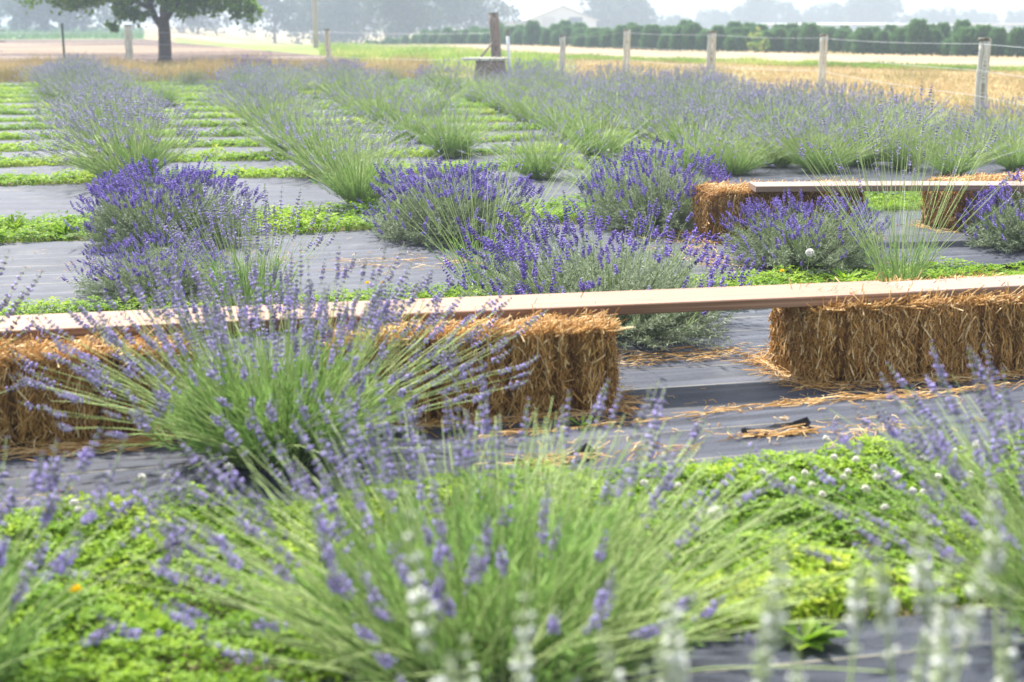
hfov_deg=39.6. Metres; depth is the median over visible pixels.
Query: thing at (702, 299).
plank
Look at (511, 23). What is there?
shed annex
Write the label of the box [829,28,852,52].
evergreen
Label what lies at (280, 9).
tree
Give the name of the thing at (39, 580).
weed
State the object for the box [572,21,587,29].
evergreen
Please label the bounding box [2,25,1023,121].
ground
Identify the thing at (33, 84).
lavender plant
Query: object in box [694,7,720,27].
tree
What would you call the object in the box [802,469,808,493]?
clover flower
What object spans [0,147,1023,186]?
clover
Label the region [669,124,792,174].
lavender plant
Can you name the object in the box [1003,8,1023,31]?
tree
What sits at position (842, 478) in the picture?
clover flower
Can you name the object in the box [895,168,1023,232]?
straw bale
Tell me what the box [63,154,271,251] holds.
lavender mound
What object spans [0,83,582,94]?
clover
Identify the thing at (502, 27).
evergreen
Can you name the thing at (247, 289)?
lavender plant
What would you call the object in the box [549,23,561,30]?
evergreen
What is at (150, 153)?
lavender plant
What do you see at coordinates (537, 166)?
lavender plant
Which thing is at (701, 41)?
evergreen
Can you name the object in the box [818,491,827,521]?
clover flower
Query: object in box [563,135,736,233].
lavender mound
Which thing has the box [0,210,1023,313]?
ground cloth
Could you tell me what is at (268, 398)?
lavender plant
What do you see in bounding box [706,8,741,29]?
tree
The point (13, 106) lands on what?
clover
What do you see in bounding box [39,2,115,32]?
tree
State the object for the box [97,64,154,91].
lavender plant
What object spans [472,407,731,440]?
straw litter
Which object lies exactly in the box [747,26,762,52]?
sapling
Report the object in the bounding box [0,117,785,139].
clover
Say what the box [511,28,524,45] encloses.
evergreen
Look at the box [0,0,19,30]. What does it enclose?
tree
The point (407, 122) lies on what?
lavender plant
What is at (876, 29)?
evergreen
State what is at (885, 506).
clover flower
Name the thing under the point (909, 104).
lavender plant
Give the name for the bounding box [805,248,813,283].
dandelion clock
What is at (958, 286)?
plank
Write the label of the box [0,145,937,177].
ground cloth
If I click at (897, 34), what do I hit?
evergreen
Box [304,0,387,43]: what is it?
tree
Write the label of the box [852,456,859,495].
clover flower
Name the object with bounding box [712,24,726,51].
evergreen
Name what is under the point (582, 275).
lavender mound
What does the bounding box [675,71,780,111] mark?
lavender plant
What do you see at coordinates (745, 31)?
evergreen
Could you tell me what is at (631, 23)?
evergreen
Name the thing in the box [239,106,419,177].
lavender plant
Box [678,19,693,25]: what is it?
evergreen
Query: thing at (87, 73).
lavender plant
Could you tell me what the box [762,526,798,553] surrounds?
weed
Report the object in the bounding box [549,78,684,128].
lavender plant
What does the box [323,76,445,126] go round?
lavender plant
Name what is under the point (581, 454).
straw litter
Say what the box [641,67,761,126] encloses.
lavender plant
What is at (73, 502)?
clover flower
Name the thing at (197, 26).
tree
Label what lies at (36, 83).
clover
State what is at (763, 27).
evergreen
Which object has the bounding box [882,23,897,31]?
evergreen
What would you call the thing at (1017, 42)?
evergreen
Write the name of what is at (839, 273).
weed
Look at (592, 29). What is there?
evergreen
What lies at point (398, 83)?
lavender plant
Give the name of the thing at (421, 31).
evergreen
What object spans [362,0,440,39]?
tree
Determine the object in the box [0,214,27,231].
weed
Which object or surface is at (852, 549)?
weed
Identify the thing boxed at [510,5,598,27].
shed
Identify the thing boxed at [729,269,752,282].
weed
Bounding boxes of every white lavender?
[400,487,649,681]
[595,530,987,681]
[870,481,1019,681]
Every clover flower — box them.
[69,499,78,540]
[73,506,83,536]
[138,473,147,505]
[162,473,171,519]
[224,463,232,510]
[640,479,647,505]
[674,482,680,522]
[788,476,796,518]
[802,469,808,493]
[808,481,816,510]
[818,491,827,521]
[822,435,830,472]
[830,454,837,484]
[839,474,846,502]
[844,468,851,486]
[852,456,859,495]
[861,485,869,507]
[870,464,877,494]
[872,474,880,515]
[880,504,889,543]
[907,488,916,520]
[917,489,926,511]
[935,473,941,487]
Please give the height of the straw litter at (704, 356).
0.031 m
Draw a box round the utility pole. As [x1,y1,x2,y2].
[312,0,318,47]
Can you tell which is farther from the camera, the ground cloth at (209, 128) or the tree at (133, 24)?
the tree at (133, 24)
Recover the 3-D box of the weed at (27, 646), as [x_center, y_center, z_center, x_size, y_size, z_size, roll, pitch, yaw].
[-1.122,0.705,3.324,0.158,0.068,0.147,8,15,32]
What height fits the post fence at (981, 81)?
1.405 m
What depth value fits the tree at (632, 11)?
298.81 m
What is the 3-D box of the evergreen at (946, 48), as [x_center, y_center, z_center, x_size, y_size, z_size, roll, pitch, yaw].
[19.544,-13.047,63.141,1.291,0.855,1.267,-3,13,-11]
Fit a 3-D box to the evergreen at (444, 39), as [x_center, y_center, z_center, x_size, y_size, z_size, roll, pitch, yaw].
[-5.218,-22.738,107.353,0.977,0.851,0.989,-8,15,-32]
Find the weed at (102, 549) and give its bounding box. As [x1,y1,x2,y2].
[92,538,137,569]
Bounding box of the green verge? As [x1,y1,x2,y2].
[175,38,574,70]
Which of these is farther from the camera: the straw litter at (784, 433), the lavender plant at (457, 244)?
the lavender plant at (457, 244)
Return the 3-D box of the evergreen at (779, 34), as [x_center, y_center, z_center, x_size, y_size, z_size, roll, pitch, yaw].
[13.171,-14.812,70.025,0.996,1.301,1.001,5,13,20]
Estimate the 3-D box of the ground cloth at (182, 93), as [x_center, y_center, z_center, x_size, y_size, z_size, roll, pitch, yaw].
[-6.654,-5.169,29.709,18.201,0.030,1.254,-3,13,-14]
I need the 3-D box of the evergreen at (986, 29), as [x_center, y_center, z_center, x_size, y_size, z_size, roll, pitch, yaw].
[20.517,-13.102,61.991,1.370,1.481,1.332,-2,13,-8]
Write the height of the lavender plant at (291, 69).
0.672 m
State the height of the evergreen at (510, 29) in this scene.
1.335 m
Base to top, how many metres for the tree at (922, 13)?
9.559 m
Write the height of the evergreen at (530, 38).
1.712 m
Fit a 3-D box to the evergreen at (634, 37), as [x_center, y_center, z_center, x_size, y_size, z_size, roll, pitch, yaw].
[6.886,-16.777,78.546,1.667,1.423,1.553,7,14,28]
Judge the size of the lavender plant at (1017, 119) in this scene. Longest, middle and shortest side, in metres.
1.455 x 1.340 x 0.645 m
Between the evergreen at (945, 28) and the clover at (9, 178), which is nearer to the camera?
the clover at (9, 178)
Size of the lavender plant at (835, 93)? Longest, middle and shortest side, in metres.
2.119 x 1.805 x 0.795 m
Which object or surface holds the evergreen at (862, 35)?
on the ground at (235, 34)
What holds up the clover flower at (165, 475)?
on the clover at (108, 605)
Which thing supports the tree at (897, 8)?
on the ground at (235, 34)
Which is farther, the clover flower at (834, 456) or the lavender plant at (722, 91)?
the lavender plant at (722, 91)
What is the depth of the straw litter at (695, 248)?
9.35 m
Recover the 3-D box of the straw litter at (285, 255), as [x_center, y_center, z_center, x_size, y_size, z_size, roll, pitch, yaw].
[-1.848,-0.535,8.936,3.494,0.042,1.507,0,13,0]
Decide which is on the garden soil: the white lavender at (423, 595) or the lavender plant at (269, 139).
the lavender plant at (269, 139)
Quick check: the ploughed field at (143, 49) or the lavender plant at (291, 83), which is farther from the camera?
the ploughed field at (143, 49)
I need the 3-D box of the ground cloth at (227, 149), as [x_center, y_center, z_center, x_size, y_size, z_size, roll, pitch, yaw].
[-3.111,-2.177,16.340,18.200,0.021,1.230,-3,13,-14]
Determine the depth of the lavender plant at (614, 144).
15.34 m
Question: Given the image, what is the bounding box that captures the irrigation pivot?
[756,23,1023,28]
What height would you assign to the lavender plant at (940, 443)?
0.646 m
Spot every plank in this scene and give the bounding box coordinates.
[0,280,909,341]
[749,181,1023,191]
[883,275,1023,298]
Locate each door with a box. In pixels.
[541,16,555,27]
[569,16,582,24]
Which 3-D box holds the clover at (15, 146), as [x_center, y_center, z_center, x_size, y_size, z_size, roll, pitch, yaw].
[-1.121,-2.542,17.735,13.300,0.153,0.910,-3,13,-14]
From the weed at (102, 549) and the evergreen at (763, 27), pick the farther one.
the evergreen at (763, 27)
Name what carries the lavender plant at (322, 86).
on the ground cloth at (26, 109)
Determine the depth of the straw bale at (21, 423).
4.94 m
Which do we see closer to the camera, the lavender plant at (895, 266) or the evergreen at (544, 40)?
the lavender plant at (895, 266)
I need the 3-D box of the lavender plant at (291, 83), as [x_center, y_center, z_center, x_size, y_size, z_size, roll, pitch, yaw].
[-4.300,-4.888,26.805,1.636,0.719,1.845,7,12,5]
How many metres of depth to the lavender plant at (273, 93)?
20.38 m
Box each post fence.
[0,12,501,64]
[559,29,1023,122]
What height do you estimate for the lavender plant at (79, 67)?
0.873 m
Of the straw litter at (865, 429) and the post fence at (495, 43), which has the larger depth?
the post fence at (495, 43)
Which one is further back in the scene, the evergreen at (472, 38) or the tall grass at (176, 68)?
the evergreen at (472, 38)
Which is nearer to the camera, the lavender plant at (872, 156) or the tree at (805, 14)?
the lavender plant at (872, 156)
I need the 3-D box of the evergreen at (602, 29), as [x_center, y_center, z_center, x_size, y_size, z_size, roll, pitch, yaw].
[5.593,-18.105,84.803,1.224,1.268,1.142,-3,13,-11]
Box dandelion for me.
[69,584,81,626]
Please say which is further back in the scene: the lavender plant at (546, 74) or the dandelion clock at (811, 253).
the lavender plant at (546, 74)
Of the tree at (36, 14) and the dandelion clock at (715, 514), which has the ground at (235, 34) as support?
the tree at (36, 14)
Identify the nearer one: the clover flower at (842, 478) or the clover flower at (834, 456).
the clover flower at (842, 478)
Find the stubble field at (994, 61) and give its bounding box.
[145,31,1023,66]
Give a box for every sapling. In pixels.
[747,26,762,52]
[758,37,770,52]
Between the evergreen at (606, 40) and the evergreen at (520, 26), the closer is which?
the evergreen at (606, 40)
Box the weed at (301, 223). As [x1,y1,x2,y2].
[287,214,316,229]
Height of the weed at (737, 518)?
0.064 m
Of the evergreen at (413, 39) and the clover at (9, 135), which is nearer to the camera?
the clover at (9, 135)
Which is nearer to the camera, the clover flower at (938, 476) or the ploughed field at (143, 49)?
the clover flower at (938, 476)
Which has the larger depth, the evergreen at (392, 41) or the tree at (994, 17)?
the tree at (994, 17)
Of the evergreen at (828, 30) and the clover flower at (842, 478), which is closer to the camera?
the clover flower at (842, 478)
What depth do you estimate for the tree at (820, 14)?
437.05 m
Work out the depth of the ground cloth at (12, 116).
23.15 m
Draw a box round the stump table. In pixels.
[461,57,508,82]
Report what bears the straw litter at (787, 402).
on the ground cloth at (723, 381)
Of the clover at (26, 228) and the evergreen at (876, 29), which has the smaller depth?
the clover at (26, 228)
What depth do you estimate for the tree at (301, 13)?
220.50 m
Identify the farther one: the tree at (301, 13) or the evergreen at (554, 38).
the tree at (301, 13)
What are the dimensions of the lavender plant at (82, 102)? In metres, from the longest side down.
2.259 x 1.875 x 0.804 m
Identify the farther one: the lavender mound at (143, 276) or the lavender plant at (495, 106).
the lavender plant at (495, 106)
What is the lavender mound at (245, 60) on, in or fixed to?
on the ground cloth at (154, 86)
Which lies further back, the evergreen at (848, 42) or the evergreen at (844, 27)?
the evergreen at (844, 27)
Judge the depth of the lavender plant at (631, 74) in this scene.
24.41 m
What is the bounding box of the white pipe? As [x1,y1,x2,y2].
[506,28,510,70]
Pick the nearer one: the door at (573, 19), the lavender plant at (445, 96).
the lavender plant at (445, 96)
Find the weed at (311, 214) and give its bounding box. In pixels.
[304,213,332,227]
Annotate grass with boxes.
[0,50,435,83]
[546,52,1023,72]
[554,56,1023,153]
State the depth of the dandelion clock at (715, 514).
3.85 m
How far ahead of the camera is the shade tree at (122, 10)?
45.02 m
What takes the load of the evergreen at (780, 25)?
on the ground at (235, 34)
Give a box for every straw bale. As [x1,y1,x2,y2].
[0,314,206,459]
[311,290,649,437]
[669,175,887,244]
[724,267,1023,394]
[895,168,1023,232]
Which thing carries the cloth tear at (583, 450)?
on the ground cloth at (723, 381)
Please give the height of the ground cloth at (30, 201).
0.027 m
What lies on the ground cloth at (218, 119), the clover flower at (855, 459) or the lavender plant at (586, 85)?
the lavender plant at (586, 85)
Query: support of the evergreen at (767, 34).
on the ground at (235, 34)
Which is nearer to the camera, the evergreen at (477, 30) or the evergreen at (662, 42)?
the evergreen at (662, 42)
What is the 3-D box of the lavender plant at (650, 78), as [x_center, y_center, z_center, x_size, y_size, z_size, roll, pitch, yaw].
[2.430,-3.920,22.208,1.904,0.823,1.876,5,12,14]
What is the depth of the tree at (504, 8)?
233.94 m
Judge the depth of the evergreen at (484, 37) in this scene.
97.97 m
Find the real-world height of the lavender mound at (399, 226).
0.595 m
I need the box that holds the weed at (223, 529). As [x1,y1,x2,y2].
[178,522,229,546]
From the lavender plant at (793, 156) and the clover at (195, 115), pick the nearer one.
the lavender plant at (793, 156)
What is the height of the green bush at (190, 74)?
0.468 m
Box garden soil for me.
[0,77,1023,681]
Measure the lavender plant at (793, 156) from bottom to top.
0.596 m
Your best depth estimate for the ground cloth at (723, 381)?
5.18 m
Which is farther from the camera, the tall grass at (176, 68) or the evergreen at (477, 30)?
the evergreen at (477, 30)
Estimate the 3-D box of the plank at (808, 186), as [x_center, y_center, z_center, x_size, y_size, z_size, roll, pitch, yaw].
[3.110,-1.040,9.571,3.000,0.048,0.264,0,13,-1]
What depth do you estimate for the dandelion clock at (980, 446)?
4.32 m
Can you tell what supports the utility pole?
on the ground at (235, 34)
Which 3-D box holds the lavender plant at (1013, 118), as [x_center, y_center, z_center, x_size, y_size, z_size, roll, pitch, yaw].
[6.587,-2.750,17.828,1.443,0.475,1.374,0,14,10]
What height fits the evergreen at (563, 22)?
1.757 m
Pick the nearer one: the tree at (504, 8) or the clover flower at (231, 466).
the clover flower at (231, 466)
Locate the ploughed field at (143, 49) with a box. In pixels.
[0,39,374,63]
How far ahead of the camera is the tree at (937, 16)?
438.15 m
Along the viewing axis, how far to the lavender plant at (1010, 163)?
14.20 m
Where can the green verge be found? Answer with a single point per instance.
(301, 48)
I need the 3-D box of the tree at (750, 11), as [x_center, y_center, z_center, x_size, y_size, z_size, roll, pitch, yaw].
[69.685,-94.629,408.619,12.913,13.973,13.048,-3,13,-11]
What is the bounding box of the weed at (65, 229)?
[49,219,75,234]
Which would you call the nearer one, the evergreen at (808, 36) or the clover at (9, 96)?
the clover at (9, 96)
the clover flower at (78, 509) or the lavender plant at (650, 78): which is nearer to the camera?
the clover flower at (78, 509)
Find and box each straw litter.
[0,432,184,461]
[3,487,72,510]
[12,238,467,273]
[36,251,396,283]
[320,256,492,271]
[448,372,1023,463]
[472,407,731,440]
[475,447,614,473]
[598,435,704,461]
[617,342,768,367]
[623,227,767,275]
[679,398,834,420]
[697,258,945,269]
[715,423,829,441]
[793,387,970,406]
[800,417,935,447]
[937,380,1023,393]
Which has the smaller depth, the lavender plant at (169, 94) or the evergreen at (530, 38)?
the lavender plant at (169, 94)
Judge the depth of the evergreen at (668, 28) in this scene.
77.46 m
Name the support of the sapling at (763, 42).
on the ground at (235, 34)
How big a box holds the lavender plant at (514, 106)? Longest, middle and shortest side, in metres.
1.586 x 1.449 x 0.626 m
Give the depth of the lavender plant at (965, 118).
18.22 m
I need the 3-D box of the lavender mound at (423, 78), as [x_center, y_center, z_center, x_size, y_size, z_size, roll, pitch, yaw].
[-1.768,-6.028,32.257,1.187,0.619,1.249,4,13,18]
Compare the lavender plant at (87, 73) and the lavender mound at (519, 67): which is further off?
the lavender mound at (519, 67)
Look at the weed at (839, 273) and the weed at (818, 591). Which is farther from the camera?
the weed at (839, 273)
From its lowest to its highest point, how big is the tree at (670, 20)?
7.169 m
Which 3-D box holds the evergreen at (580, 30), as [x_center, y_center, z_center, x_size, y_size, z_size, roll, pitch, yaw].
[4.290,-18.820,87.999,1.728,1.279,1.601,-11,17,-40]
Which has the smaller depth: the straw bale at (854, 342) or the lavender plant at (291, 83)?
the straw bale at (854, 342)
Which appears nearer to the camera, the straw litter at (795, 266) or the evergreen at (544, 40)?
the straw litter at (795, 266)
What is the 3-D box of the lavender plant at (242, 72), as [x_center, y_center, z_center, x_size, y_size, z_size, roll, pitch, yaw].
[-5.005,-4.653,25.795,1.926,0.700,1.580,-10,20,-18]
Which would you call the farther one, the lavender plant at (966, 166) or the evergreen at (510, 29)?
the evergreen at (510, 29)
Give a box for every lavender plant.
[0,249,52,393]
[0,428,193,680]
[4,64,92,99]
[8,241,548,474]
[10,61,64,80]
[13,94,238,183]
[15,76,169,118]
[18,81,187,159]
[27,77,168,134]
[28,58,118,83]
[29,56,134,92]
[34,62,142,107]
[43,51,118,72]
[43,352,884,681]
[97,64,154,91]
[122,69,204,104]
[132,175,346,305]
[184,65,287,100]
[193,75,298,110]
[205,79,320,124]
[206,77,341,135]
[209,61,291,85]
[214,88,381,155]
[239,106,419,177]
[240,62,321,97]
[266,116,445,204]
[271,61,346,92]
[288,55,389,92]
[294,63,396,105]
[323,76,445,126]
[327,74,421,114]
[354,90,482,140]
[363,70,445,105]
[370,98,610,288]
[390,73,474,115]
[393,91,527,155]
[409,56,491,94]
[448,68,515,102]
[457,116,605,178]
[465,75,556,111]
[476,65,563,97]
[483,81,583,122]
[500,57,591,98]
[506,85,630,138]
[514,94,674,158]
[522,69,612,106]
[536,70,645,113]
[539,146,656,193]
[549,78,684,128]
[573,59,647,99]
[589,84,714,140]
[600,64,681,107]
[607,95,785,154]
[610,116,771,170]
[611,65,726,116]
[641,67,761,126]
[654,60,743,102]
[669,81,798,138]
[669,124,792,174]
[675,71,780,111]
[699,111,851,165]
[705,79,829,119]
[706,84,859,150]
[723,340,1023,641]
[729,111,896,172]
[751,76,867,127]
[774,78,1018,281]
[775,94,941,166]
[780,76,929,137]
[810,84,959,150]
[853,111,959,168]
[878,97,971,134]
[893,127,1020,174]
[908,109,1021,150]
[913,110,1023,160]
[931,105,998,136]
[956,93,1023,145]
[970,120,1023,170]
[992,109,1023,127]
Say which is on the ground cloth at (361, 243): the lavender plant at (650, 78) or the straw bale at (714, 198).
the straw bale at (714, 198)
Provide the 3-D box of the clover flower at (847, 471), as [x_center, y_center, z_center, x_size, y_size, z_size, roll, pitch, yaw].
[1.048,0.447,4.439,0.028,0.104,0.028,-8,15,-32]
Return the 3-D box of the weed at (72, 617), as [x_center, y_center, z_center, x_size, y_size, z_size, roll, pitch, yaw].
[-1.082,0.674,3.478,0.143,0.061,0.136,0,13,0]
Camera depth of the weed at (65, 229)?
9.87 m
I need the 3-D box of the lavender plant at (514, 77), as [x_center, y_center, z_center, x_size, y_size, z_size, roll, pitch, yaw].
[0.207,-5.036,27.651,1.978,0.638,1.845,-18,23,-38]
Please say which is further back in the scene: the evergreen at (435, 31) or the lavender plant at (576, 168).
the evergreen at (435, 31)
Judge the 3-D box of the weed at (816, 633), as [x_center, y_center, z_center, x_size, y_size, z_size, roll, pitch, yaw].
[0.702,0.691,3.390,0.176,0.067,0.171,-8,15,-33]
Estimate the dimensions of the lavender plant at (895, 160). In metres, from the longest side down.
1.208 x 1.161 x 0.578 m
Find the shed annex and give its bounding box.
[487,21,526,25]
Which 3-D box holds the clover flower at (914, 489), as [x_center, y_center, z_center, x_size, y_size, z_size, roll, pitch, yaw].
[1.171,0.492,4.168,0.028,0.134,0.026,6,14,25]
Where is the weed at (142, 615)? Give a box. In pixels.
[115,605,174,635]
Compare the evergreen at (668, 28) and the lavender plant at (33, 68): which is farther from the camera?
the evergreen at (668, 28)
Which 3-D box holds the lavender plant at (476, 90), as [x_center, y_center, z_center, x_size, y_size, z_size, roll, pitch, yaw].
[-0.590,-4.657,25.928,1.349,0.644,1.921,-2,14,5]
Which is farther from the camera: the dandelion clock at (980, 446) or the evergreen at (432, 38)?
the evergreen at (432, 38)
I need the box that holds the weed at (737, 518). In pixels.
[718,511,769,530]
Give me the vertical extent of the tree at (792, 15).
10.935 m
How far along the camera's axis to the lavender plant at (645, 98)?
17.65 m
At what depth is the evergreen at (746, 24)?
76.98 m
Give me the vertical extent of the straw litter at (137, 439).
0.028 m
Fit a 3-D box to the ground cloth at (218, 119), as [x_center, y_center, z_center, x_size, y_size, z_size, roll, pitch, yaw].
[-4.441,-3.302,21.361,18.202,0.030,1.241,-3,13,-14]
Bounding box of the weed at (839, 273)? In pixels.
[828,267,862,280]
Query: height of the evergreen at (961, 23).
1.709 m
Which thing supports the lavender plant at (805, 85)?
on the ground cloth at (215, 138)
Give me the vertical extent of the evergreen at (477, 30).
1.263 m
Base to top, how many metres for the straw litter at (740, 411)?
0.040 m
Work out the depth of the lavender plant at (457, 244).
7.73 m
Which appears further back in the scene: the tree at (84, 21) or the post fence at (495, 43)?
the tree at (84, 21)
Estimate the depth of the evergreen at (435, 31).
112.24 m
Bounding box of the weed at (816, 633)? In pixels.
[779,616,848,649]
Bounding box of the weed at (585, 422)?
[569,414,597,428]
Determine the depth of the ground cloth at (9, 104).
26.01 m
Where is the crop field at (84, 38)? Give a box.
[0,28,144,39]
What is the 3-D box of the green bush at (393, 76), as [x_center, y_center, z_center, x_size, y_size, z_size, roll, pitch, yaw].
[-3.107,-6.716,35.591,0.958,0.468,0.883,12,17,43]
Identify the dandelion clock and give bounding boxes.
[707,505,722,563]
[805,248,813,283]
[972,439,984,502]
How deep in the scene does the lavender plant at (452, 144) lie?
15.59 m
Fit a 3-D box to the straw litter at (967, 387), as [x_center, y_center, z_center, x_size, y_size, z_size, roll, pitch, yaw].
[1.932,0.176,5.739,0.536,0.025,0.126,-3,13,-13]
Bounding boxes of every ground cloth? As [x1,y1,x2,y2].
[0,88,499,96]
[0,97,462,106]
[0,106,628,118]
[0,113,641,126]
[0,119,677,134]
[0,126,770,147]
[0,135,824,161]
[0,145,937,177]
[0,160,1022,221]
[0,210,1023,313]
[0,308,1023,526]
[1,100,622,112]
[8,82,471,88]
[312,607,1023,681]
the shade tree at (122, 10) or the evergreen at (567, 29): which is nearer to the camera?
the shade tree at (122, 10)
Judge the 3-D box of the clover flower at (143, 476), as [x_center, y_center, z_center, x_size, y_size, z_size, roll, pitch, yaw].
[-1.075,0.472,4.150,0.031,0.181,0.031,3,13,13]
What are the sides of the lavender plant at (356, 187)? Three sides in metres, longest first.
1.424 x 1.358 x 0.711 m
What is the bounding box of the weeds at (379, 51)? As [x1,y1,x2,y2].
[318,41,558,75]
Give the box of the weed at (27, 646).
[3,627,67,662]
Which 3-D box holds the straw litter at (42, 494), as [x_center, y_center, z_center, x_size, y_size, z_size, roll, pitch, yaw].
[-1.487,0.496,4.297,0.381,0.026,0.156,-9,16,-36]
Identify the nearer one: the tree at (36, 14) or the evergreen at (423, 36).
the evergreen at (423, 36)
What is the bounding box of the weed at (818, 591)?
[794,571,844,598]
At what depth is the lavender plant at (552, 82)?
24.61 m
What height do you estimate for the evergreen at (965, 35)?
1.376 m
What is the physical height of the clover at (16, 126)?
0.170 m
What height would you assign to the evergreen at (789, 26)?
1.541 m
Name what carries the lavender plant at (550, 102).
on the garden soil
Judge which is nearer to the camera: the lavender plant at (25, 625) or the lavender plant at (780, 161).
the lavender plant at (25, 625)
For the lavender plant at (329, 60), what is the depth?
27.87 m
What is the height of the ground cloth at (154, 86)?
0.028 m
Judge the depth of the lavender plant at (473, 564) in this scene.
3.09 m
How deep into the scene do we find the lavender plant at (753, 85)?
21.20 m
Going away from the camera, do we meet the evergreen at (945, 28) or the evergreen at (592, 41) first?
the evergreen at (945, 28)
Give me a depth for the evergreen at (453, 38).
104.50 m
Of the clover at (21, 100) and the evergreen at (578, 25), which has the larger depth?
the evergreen at (578, 25)
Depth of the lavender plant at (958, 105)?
17.53 m
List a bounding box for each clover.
[0,78,471,86]
[0,80,492,90]
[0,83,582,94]
[0,87,590,98]
[0,92,504,102]
[0,95,601,108]
[0,100,625,114]
[0,105,643,121]
[0,112,742,130]
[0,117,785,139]
[0,126,822,151]
[0,131,954,167]
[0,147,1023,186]
[0,191,922,242]
[0,256,1023,336]
[0,429,1023,681]
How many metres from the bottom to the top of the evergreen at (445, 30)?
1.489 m
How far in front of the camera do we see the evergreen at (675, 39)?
73.79 m
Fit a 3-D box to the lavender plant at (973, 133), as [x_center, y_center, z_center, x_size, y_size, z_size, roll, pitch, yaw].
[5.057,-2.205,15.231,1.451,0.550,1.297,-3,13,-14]
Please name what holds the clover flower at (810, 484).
on the clover at (108, 605)
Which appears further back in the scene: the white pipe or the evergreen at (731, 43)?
the evergreen at (731, 43)
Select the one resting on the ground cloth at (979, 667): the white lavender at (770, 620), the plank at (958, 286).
the white lavender at (770, 620)
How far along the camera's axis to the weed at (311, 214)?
10.26 m
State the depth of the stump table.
34.65 m
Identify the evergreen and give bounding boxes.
[388,38,398,43]
[399,35,410,43]
[409,34,418,43]
[417,29,429,43]
[418,32,427,43]
[425,32,439,43]
[431,29,440,33]
[437,34,448,43]
[440,27,452,43]
[448,30,461,43]
[461,29,469,43]
[466,31,480,43]
[467,28,482,43]
[478,31,489,44]
[489,25,504,43]
[500,25,516,44]
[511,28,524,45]
[516,24,524,29]
[522,20,542,45]
[539,28,551,46]
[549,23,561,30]
[549,30,566,46]
[556,19,572,44]
[560,25,573,45]
[569,26,586,45]
[571,33,586,47]
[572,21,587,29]
[584,27,599,33]
[585,31,600,47]
[598,29,613,48]
[599,27,611,46]
[610,24,628,48]
[623,24,643,49]
[626,22,637,27]
[638,24,662,49]
[656,32,673,50]
[661,24,679,48]
[667,25,690,50]
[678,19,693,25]
[679,22,703,50]
[694,30,718,51]
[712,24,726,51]
[723,33,747,51]
[724,20,742,29]
[726,26,742,50]
[737,26,752,50]
[742,22,754,26]
[748,23,768,50]
[753,29,778,52]
[770,23,785,28]
[770,27,786,52]
[782,27,800,52]
[785,22,798,31]
[797,22,822,53]
[819,25,840,52]
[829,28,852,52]
[840,25,849,29]
[840,32,853,52]
[849,26,875,54]
[864,25,880,53]
[871,30,891,54]
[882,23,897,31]
[887,27,913,54]
[902,18,931,55]
[918,23,936,53]
[920,28,946,55]
[935,22,951,49]
[936,38,963,55]
[947,19,972,37]
[949,26,984,56]
[968,24,994,55]
[988,26,1007,56]
[1003,26,1023,57]
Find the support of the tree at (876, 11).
on the ground at (235, 34)
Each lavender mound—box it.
[61,227,231,303]
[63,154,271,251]
[219,52,290,82]
[318,57,370,81]
[352,155,548,247]
[411,63,461,87]
[424,199,765,351]
[494,56,558,85]
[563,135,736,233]
[710,189,890,274]
[955,167,1023,253]
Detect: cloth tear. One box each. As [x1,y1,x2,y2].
[512,443,599,464]
[741,417,816,433]
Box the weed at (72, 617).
[34,604,100,630]
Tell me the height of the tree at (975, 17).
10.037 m
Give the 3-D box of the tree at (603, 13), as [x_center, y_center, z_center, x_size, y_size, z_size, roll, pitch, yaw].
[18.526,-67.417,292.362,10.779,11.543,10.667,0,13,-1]
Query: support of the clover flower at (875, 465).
on the clover at (108, 605)
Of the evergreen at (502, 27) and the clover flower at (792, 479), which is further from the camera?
the evergreen at (502, 27)
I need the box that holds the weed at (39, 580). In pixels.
[2,573,56,604]
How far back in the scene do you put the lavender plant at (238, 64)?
29.53 m
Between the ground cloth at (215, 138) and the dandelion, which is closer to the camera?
the dandelion
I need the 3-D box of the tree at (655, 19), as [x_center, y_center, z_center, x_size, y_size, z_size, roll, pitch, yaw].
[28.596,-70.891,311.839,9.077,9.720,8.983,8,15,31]
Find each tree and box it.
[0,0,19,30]
[0,0,81,32]
[15,0,266,63]
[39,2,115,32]
[92,0,159,29]
[158,2,239,35]
[225,0,327,42]
[277,1,361,43]
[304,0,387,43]
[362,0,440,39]
[395,0,486,35]
[436,0,527,30]
[576,0,626,28]
[609,0,654,27]
[637,0,659,25]
[659,13,690,25]
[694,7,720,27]
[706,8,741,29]
[732,0,775,25]
[761,0,782,28]
[773,0,806,26]
[798,10,814,25]
[803,2,837,28]
[823,0,858,29]
[834,0,893,29]
[865,0,911,29]
[910,8,930,21]
[925,5,958,27]
[950,7,990,25]
[980,11,1002,26]
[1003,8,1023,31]
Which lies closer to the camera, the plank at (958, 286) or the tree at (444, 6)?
the plank at (958, 286)
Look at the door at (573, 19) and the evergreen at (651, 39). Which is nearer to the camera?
the evergreen at (651, 39)
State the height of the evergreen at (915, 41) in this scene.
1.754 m
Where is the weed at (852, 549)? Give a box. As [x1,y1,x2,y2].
[827,544,867,566]
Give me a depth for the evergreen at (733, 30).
74.28 m
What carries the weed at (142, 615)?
on the clover at (108, 605)
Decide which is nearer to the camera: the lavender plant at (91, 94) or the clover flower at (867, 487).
the clover flower at (867, 487)
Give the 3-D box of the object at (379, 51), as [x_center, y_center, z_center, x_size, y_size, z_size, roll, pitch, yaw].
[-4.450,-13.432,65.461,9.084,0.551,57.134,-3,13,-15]
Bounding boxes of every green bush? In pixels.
[175,66,212,84]
[374,65,407,80]
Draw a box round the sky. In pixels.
[0,0,1023,28]
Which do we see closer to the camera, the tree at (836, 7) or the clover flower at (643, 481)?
the clover flower at (643, 481)

